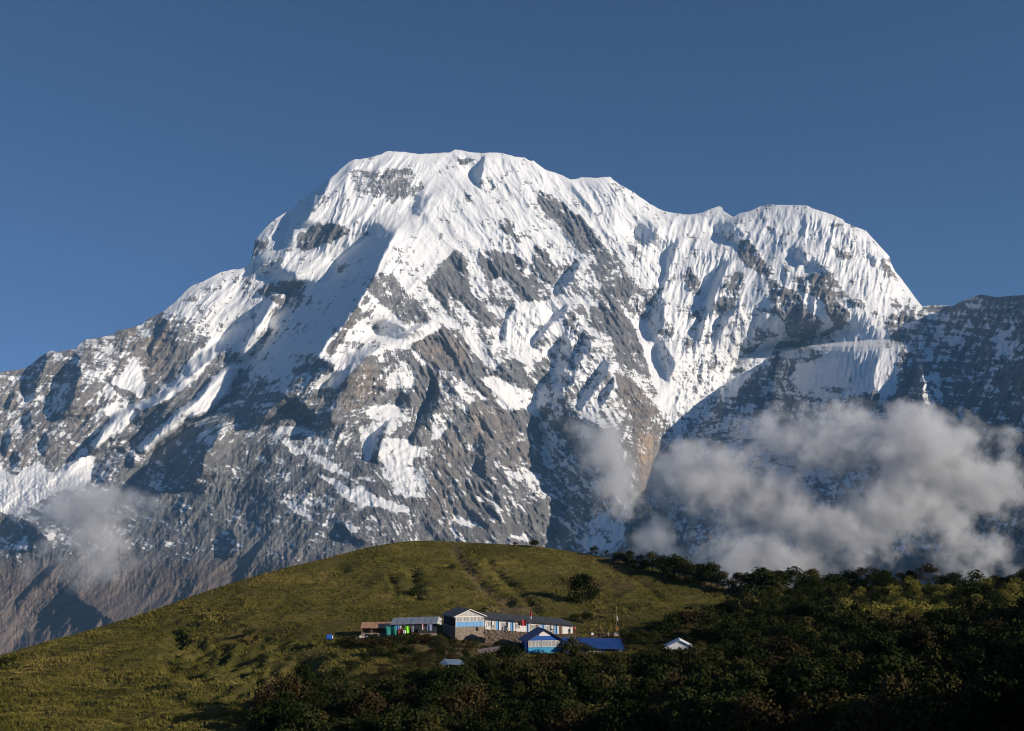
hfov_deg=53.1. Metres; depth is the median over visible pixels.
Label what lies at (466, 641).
shrub
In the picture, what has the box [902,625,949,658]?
tree
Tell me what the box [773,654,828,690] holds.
tree
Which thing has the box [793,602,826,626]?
tree
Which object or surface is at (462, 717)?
tree
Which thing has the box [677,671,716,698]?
tree
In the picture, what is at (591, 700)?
tree
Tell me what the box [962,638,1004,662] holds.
tree
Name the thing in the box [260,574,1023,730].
woodland
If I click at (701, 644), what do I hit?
shrub
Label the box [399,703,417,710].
tree
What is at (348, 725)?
tree
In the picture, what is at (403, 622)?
wash shed
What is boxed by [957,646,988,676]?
tree
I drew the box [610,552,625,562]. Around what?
tree
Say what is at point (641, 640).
shrub
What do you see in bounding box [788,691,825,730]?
tree
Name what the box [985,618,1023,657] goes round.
tree
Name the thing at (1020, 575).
tree
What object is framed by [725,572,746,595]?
tree
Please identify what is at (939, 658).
tree
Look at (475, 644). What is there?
shrub
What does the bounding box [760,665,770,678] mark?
tree
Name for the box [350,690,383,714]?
tree
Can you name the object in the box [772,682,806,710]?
tree
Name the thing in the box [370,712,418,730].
tree
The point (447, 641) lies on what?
shrub
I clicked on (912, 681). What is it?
tree
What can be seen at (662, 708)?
tree
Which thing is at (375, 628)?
store shed
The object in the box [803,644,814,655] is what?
tree
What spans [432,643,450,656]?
shrub
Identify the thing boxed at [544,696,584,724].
tree
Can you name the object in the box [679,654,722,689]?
tree
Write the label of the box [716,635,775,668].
tree
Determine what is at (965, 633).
tree
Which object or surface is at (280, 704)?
tree
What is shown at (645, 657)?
tree
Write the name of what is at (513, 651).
shrub
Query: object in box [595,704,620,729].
tree
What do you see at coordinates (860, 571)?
tree
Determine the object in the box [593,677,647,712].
tree
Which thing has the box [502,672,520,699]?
tree
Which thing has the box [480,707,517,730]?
tree
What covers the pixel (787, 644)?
tree
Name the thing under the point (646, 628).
shrub
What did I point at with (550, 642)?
window
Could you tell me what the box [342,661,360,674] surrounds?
shrub
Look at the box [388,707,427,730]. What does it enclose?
tree
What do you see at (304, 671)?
tree
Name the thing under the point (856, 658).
tree
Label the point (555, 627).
door
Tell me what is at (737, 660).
tree
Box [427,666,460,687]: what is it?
tree
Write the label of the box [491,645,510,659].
shrub
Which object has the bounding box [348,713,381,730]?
tree
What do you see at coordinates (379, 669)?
shrub
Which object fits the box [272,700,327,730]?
tree
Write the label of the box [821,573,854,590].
tree
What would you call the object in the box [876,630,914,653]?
tree
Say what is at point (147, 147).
sky
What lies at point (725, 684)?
tree
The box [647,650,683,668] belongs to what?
tree
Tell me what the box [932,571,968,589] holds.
tree
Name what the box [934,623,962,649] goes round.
tree
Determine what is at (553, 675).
tree
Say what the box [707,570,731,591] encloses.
tree
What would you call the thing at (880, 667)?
tree
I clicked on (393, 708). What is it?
tree
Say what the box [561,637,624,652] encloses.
blue roofed house
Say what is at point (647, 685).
tree
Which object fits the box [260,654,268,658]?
shrub
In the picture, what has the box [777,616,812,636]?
tree
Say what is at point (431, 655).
shrub
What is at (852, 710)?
tree
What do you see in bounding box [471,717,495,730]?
tree
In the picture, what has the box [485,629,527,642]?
retaining wall
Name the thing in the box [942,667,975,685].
tree
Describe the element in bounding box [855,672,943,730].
tree
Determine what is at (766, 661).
tree
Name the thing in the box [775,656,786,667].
tree
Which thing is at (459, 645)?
shrub
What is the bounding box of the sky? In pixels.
[0,0,1023,371]
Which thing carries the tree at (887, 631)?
on the hill
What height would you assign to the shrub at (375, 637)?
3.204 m
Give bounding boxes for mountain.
[0,150,1023,655]
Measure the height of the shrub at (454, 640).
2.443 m
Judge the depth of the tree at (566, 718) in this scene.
124.78 m
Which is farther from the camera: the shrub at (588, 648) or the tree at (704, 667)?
the shrub at (588, 648)
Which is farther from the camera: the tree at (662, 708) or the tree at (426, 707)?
the tree at (426, 707)
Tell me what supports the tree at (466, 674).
on the hill
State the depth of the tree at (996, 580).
250.98 m
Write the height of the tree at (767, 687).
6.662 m
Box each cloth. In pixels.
[427,624,432,630]
[521,620,525,625]
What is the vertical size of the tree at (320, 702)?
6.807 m
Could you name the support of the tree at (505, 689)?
on the hill
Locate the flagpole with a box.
[614,607,619,635]
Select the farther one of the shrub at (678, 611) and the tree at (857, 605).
the shrub at (678, 611)
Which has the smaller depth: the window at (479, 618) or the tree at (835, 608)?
the tree at (835, 608)
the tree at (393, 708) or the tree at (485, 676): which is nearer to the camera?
the tree at (393, 708)
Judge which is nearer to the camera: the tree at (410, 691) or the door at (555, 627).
the tree at (410, 691)
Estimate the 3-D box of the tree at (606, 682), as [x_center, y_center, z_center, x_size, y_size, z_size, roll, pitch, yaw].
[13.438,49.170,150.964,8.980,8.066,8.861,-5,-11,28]
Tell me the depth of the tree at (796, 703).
104.69 m
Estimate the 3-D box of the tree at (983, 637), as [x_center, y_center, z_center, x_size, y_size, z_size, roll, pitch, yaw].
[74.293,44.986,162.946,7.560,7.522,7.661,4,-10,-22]
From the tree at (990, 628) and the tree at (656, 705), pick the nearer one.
the tree at (656, 705)
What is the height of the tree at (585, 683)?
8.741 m
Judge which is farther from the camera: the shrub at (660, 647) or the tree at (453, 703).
the shrub at (660, 647)
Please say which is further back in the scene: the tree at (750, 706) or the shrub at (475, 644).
the shrub at (475, 644)
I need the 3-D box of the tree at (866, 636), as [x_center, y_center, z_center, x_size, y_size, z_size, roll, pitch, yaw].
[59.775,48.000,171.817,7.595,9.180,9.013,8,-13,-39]
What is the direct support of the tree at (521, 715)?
on the hill
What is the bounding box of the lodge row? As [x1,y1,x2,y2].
[479,612,575,636]
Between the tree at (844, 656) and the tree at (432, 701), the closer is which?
the tree at (432, 701)
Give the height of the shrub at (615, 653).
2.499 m
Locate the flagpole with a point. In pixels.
(616, 624)
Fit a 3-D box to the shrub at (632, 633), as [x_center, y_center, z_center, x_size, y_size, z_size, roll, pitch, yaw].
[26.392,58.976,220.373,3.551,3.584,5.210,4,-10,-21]
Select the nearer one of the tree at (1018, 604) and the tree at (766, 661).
the tree at (766, 661)
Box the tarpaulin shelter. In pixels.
[440,659,462,667]
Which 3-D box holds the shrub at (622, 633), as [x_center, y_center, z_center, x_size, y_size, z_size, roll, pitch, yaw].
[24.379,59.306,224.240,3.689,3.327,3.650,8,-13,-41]
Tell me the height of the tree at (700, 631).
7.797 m
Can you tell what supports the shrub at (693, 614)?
on the hill
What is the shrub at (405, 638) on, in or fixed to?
on the hill
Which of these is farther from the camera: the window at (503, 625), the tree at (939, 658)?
the window at (503, 625)
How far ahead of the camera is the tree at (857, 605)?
225.18 m
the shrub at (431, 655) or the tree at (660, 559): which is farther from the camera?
the tree at (660, 559)
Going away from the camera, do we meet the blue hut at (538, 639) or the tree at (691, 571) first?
the blue hut at (538, 639)
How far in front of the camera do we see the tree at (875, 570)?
277.96 m
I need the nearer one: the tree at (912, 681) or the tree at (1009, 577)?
the tree at (912, 681)
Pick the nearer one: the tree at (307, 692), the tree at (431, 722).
the tree at (431, 722)
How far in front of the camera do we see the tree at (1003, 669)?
103.56 m
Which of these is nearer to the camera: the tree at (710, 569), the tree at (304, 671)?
the tree at (304, 671)
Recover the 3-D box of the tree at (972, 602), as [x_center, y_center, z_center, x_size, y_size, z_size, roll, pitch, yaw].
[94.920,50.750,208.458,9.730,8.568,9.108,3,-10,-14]
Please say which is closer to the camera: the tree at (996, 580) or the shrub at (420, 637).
the shrub at (420, 637)
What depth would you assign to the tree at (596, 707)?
132.53 m
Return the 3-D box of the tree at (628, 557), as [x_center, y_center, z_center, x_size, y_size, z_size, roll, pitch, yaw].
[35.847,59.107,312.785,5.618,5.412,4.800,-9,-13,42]
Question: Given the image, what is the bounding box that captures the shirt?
[405,626,409,632]
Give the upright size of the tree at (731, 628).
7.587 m
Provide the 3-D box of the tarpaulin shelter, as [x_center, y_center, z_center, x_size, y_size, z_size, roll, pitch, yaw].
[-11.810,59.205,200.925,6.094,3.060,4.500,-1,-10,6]
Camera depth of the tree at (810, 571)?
280.10 m
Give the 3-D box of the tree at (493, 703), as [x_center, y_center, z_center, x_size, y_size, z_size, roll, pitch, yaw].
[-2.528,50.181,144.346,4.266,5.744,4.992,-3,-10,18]
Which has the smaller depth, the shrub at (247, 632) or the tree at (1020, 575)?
the shrub at (247, 632)
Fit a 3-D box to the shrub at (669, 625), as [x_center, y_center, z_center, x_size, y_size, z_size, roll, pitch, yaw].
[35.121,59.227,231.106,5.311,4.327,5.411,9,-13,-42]
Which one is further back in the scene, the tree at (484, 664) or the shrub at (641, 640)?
the shrub at (641, 640)
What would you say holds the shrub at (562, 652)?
on the hill
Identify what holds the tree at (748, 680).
on the hill
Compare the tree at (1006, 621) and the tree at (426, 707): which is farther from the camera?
the tree at (1006, 621)
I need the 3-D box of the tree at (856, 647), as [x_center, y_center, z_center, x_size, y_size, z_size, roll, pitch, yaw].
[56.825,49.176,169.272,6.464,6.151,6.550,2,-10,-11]
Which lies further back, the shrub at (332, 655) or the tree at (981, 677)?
the shrub at (332, 655)
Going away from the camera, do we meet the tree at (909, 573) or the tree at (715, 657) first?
the tree at (715, 657)
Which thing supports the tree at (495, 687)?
on the hill
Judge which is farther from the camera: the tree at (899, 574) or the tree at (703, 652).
the tree at (899, 574)
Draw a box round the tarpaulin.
[385,626,396,634]
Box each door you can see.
[510,622,513,630]
[554,626,557,633]
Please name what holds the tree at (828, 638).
on the hill
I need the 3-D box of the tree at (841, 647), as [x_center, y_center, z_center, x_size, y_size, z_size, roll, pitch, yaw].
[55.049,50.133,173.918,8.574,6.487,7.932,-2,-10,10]
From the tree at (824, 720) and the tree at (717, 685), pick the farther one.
the tree at (717, 685)
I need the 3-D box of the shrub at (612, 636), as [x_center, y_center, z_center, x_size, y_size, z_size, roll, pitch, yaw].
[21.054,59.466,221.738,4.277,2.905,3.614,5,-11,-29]
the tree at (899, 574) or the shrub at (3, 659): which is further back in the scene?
the tree at (899, 574)
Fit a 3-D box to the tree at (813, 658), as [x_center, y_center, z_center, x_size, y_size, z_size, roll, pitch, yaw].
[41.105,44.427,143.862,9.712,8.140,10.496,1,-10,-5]
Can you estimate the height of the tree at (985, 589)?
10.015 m
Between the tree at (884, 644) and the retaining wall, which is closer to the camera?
the tree at (884, 644)
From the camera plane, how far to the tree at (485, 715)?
137.72 m
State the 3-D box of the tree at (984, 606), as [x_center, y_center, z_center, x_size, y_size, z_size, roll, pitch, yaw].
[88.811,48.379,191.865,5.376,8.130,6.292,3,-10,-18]
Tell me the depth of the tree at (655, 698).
141.18 m
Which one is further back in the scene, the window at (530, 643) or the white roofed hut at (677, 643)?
the window at (530, 643)
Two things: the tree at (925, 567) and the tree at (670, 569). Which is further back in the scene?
the tree at (670, 569)
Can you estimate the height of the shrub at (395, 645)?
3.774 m
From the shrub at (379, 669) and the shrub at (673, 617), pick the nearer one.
the shrub at (379, 669)
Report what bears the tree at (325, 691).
on the hill
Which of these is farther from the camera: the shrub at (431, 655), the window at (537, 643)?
the window at (537, 643)
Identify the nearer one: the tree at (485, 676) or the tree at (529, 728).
the tree at (529, 728)
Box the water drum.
[326,634,332,639]
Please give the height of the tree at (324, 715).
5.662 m
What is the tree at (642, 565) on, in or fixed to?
on the hill
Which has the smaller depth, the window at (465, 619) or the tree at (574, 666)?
the tree at (574, 666)
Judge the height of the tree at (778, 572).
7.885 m
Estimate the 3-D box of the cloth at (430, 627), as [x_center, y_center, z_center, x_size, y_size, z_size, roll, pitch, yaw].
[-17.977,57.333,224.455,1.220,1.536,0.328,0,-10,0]
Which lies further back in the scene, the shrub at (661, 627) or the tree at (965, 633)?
the shrub at (661, 627)
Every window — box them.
[456,617,462,621]
[463,617,469,621]
[477,616,482,620]
[501,622,507,627]
[528,641,534,646]
[535,641,540,646]
[542,640,547,646]
[548,640,554,646]
[555,640,560,646]
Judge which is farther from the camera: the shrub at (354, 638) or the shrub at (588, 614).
the shrub at (588, 614)
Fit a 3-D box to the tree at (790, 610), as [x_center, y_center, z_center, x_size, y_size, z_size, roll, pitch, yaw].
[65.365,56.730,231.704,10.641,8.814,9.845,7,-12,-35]
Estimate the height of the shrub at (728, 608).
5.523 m
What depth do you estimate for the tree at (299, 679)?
168.57 m
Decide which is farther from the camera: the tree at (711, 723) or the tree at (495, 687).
the tree at (495, 687)
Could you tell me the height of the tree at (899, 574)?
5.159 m
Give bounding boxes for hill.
[0,541,1020,730]
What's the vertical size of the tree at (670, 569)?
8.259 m
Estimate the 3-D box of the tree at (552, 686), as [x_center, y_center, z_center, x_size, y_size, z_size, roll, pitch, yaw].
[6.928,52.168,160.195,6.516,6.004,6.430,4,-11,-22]
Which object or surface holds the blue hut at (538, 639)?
on the hill
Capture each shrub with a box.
[0,657,9,662]
[241,628,254,635]
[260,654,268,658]
[323,652,338,661]
[336,636,354,646]
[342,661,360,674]
[345,635,360,644]
[355,637,374,648]
[358,653,372,662]
[366,645,388,656]
[369,635,383,645]
[373,637,393,648]
[376,665,387,672]
[382,667,392,675]
[386,642,402,654]
[390,633,411,645]
[396,645,418,656]
[402,657,411,662]
[408,583,425,598]
[412,634,428,644]
[415,652,428,660]
[423,633,432,642]
[428,652,438,659]
[430,635,443,644]
[431,634,446,640]
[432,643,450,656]
[440,638,454,646]
[451,637,459,644]
[451,643,462,650]
[459,639,471,644]
[462,644,473,651]
[462,652,471,657]
[470,641,479,647]
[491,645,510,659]
[494,641,502,645]
[497,644,525,659]
[528,540,538,545]
[550,652,564,658]
[555,644,578,654]
[556,636,586,656]
[569,613,579,619]
[571,642,596,654]
[582,612,596,620]
[585,651,601,657]
[589,545,599,554]
[601,633,617,638]
[610,651,624,657]
[616,629,629,640]
[624,631,641,640]
[625,634,655,650]
[644,624,656,630]
[647,621,673,637]
[654,643,665,650]
[657,618,676,632]
[662,612,685,632]
[672,610,694,627]
[677,605,719,626]
[692,641,709,649]
[696,606,722,616]
[709,602,734,614]
[716,600,738,610]
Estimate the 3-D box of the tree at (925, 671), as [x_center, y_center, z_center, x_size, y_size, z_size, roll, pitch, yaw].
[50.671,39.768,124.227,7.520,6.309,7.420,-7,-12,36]
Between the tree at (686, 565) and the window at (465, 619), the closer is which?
the window at (465, 619)
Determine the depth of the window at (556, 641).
213.26 m
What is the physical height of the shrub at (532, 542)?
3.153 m
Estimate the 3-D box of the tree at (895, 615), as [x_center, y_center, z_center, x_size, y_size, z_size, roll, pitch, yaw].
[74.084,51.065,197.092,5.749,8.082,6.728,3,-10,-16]
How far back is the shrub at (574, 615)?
246.70 m
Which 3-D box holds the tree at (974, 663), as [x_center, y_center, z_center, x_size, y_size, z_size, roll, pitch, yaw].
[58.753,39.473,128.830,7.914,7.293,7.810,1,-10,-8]
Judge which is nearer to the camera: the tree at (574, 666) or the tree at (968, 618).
the tree at (574, 666)
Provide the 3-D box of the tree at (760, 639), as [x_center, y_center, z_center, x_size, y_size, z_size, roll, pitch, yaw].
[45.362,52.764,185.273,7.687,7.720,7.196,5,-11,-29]
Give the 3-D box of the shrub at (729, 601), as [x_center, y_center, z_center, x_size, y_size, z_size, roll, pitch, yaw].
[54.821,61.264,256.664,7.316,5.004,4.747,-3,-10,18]
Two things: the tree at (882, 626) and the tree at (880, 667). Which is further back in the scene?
the tree at (882, 626)
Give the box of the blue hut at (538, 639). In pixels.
[518,627,564,653]
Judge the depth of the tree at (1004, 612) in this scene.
184.31 m
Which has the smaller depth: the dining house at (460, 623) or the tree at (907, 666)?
the tree at (907, 666)
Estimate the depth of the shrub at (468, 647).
213.60 m
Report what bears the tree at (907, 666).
on the hill
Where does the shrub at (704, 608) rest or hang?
on the hill
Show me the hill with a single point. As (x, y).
(696, 596)
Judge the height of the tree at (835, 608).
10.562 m
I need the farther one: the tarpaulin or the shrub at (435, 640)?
the tarpaulin
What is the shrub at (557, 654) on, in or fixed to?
on the hill
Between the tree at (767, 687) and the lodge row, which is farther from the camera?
the lodge row
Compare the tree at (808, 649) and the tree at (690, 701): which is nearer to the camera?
the tree at (690, 701)
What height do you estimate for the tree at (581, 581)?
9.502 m
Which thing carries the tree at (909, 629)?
on the hill
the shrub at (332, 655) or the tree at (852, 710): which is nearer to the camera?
the tree at (852, 710)
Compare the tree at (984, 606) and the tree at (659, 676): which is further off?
the tree at (984, 606)
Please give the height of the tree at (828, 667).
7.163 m
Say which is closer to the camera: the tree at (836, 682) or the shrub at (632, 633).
the tree at (836, 682)
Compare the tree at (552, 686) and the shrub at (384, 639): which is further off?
the shrub at (384, 639)
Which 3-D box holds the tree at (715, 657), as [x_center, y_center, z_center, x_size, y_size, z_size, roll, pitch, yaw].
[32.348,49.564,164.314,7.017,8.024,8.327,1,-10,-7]
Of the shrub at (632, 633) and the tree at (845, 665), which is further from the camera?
the shrub at (632, 633)
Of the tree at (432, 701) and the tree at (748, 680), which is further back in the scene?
the tree at (432, 701)
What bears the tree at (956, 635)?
on the hill
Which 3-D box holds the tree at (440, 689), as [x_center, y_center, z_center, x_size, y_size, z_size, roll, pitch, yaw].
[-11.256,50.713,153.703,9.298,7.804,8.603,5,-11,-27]
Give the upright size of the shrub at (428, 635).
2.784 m
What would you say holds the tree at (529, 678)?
on the hill
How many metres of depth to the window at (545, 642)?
212.64 m
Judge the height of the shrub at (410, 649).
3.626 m
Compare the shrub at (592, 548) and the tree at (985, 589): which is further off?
the shrub at (592, 548)
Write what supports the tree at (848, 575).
on the hill
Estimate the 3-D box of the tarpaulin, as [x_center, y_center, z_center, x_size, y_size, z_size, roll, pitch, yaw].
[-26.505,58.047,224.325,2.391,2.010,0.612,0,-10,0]
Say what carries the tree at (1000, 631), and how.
on the hill
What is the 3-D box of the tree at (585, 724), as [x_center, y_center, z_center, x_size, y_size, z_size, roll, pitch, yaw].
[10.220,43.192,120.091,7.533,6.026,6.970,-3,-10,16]
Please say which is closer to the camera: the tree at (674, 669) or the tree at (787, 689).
the tree at (787, 689)
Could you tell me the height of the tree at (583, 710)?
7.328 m
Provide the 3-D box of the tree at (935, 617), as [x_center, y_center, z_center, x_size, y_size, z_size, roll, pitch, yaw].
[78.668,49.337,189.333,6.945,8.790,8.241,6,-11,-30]
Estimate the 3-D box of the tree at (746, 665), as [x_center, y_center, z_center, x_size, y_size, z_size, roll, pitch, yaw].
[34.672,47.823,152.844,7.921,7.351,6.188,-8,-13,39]
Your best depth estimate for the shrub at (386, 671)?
191.50 m
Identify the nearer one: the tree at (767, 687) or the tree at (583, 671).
the tree at (767, 687)
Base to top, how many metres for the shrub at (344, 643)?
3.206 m
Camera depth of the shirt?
224.36 m
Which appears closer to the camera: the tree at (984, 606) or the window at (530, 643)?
the tree at (984, 606)
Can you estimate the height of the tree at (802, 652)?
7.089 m
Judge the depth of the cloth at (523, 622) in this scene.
227.51 m
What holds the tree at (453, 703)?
on the hill
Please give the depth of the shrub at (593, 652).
204.35 m
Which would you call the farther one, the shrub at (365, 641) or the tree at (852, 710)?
the shrub at (365, 641)
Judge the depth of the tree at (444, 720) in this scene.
136.85 m
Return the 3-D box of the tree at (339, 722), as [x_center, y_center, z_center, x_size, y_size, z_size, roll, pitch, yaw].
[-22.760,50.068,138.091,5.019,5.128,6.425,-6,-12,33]
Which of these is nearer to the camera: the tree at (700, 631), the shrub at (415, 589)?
the tree at (700, 631)
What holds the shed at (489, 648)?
on the hill
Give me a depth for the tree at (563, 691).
143.00 m
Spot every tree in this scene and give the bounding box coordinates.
[244,690,320,730]
[248,672,308,711]
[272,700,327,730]
[280,674,302,696]
[287,681,314,700]
[292,663,324,691]
[292,691,342,717]
[304,709,329,730]
[314,686,341,718]
[327,681,370,715]
[328,716,362,730]
[339,687,393,720]
[340,719,370,730]
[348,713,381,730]
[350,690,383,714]
[364,714,379,730]
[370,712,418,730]
[378,702,417,727]
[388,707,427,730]
[392,683,424,707]
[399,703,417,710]
[411,676,455,707]
[411,711,449,730]
[416,694,446,722]
[418,665,453,688]
[418,704,447,721]
[424,705,464,730]
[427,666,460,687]
[436,678,497,719]
[443,705,485,730]
[448,666,479,694]
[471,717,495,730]
[473,657,495,682]
[473,683,506,699]
[474,679,518,712]
[476,671,504,686]
[476,677,507,701]
[479,700,507,714]
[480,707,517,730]
[480,708,509,730]
[489,656,522,684]
[495,699,549,730]
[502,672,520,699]
[505,659,555,705]
[519,725,537,730]
[535,668,564,688]
[537,679,563,701]
[537,705,554,729]
[540,682,590,715]
[541,708,586,730]
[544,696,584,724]
[557,657,587,678]
[560,666,594,687]
[566,573,599,604]
[566,674,605,704]
[570,702,598,730]
[570,707,612,730]
[579,671,620,703]
[585,692,615,708]
[588,702,608,718]
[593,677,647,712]
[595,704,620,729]
[600,655,636,684]
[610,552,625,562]
[622,550,636,565]
[631,554,651,569]
[633,651,657,679]
[634,663,684,700]
[636,678,660,705]
[640,551,657,571]
[644,700,677,729]
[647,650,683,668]
[647,671,691,721]
[649,554,676,572]
[653,702,690,730]
[655,682,720,730]
[656,553,693,579]
[665,644,715,670]
[665,668,680,677]
[677,560,692,580]
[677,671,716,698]
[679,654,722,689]
[681,563,705,583]
[685,689,756,730]
[688,611,721,644]
[693,645,709,661]
[695,561,728,586]
[702,673,764,698]
[705,648,731,677]
[706,618,751,646]
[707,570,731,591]
[709,676,736,695]
[713,689,764,729]
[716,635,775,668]
[719,692,795,730]
[723,660,766,678]
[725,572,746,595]
[725,657,745,677]
[725,657,753,669]
[726,669,782,709]
[736,567,786,592]
[747,636,772,660]
[752,657,781,668]
[754,680,776,704]
[756,631,801,658]
[760,570,792,594]
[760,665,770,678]
[764,672,783,690]
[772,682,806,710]
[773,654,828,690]
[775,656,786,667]
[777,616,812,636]
[778,654,837,679]
[778,692,823,730]
[779,596,810,619]
[782,566,821,589]
[788,646,813,657]
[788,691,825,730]
[789,677,844,713]
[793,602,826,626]
[794,687,863,730]
[799,657,847,686]
[803,568,825,588]
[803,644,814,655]
[808,595,853,631]
[814,645,839,667]
[817,641,845,654]
[817,673,853,709]
[819,632,837,646]
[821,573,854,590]
[826,649,854,668]
[827,693,895,730]
[831,570,866,591]
[834,652,868,667]
[834,658,864,676]
[842,655,926,729]
[843,623,876,654]
[844,644,869,656]
[848,602,864,614]
[851,567,870,583]
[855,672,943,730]
[860,634,911,665]
[866,566,880,588]
[869,621,891,636]
[873,570,892,587]
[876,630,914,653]
[883,609,912,631]
[884,668,999,730]
[885,628,904,640]
[892,621,939,651]
[892,652,948,683]
[895,572,907,583]
[901,570,921,587]
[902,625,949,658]
[903,677,920,684]
[905,666,943,683]
[909,642,972,682]
[910,563,941,586]
[925,608,951,627]
[926,604,980,627]
[931,629,959,646]
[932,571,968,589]
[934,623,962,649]
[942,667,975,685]
[949,625,982,652]
[951,649,1005,676]
[952,624,994,645]
[955,607,974,624]
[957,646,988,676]
[958,569,999,600]
[958,594,990,616]
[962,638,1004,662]
[969,602,992,625]
[970,618,1013,636]
[970,668,1004,700]
[974,615,1015,633]
[974,667,1021,684]
[978,606,1019,629]
[983,574,1007,588]
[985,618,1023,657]
[985,663,1023,709]
[986,625,1012,642]
[1003,575,1017,591]
[1006,568,1023,583]
[1011,594,1023,617]
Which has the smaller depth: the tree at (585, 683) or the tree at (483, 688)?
the tree at (585, 683)
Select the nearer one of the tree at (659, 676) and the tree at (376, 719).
the tree at (376, 719)
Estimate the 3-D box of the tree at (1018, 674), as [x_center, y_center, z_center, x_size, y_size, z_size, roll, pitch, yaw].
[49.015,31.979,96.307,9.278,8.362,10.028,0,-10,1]
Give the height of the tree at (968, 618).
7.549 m
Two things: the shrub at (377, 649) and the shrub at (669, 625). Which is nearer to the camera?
the shrub at (377, 649)
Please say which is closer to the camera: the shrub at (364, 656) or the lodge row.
the shrub at (364, 656)
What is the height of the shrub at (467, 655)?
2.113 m
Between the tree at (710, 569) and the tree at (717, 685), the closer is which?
the tree at (717, 685)
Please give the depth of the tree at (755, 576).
277.33 m
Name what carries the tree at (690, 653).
on the hill
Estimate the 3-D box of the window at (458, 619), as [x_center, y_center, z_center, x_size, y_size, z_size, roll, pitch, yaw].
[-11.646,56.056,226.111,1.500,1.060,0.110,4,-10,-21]
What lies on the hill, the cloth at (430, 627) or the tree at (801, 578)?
the tree at (801, 578)
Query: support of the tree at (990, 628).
on the hill
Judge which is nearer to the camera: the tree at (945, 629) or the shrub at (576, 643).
the tree at (945, 629)
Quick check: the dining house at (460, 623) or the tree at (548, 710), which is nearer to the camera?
the tree at (548, 710)
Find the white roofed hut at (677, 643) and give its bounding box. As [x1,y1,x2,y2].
[664,638,692,648]
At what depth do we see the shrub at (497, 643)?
217.76 m
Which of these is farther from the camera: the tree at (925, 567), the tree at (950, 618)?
the tree at (925, 567)
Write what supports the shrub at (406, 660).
on the hill
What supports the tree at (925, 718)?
on the hill
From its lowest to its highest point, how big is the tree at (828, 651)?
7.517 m
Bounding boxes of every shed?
[360,622,391,636]
[390,616,441,639]
[477,646,499,652]
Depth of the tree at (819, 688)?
116.62 m
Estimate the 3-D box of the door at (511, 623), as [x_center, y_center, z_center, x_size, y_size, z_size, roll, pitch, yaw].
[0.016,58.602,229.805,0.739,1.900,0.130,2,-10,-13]
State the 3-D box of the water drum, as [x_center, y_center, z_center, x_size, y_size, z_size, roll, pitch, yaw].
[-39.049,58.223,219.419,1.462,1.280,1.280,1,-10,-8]
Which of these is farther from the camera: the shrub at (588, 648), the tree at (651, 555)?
the tree at (651, 555)
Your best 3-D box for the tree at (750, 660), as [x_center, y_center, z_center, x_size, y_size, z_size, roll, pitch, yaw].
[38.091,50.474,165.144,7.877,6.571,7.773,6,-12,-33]
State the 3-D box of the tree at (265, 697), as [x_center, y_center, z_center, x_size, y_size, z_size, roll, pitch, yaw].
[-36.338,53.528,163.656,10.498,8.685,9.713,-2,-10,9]
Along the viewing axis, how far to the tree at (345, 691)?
161.37 m
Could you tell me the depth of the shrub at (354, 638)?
221.10 m
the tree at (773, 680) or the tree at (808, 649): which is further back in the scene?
the tree at (808, 649)
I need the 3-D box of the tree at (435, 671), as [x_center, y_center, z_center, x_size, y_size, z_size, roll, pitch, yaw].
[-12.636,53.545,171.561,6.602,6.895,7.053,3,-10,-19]
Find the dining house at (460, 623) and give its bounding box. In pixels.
[442,607,485,639]
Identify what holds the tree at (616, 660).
on the hill
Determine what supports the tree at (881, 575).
on the hill
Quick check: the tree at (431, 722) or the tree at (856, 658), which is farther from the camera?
the tree at (856, 658)
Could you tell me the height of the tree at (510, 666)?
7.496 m
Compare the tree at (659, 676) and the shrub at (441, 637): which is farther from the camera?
the shrub at (441, 637)
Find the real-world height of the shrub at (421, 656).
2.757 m
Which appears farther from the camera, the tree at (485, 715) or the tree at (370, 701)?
the tree at (370, 701)
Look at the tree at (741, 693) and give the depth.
118.80 m

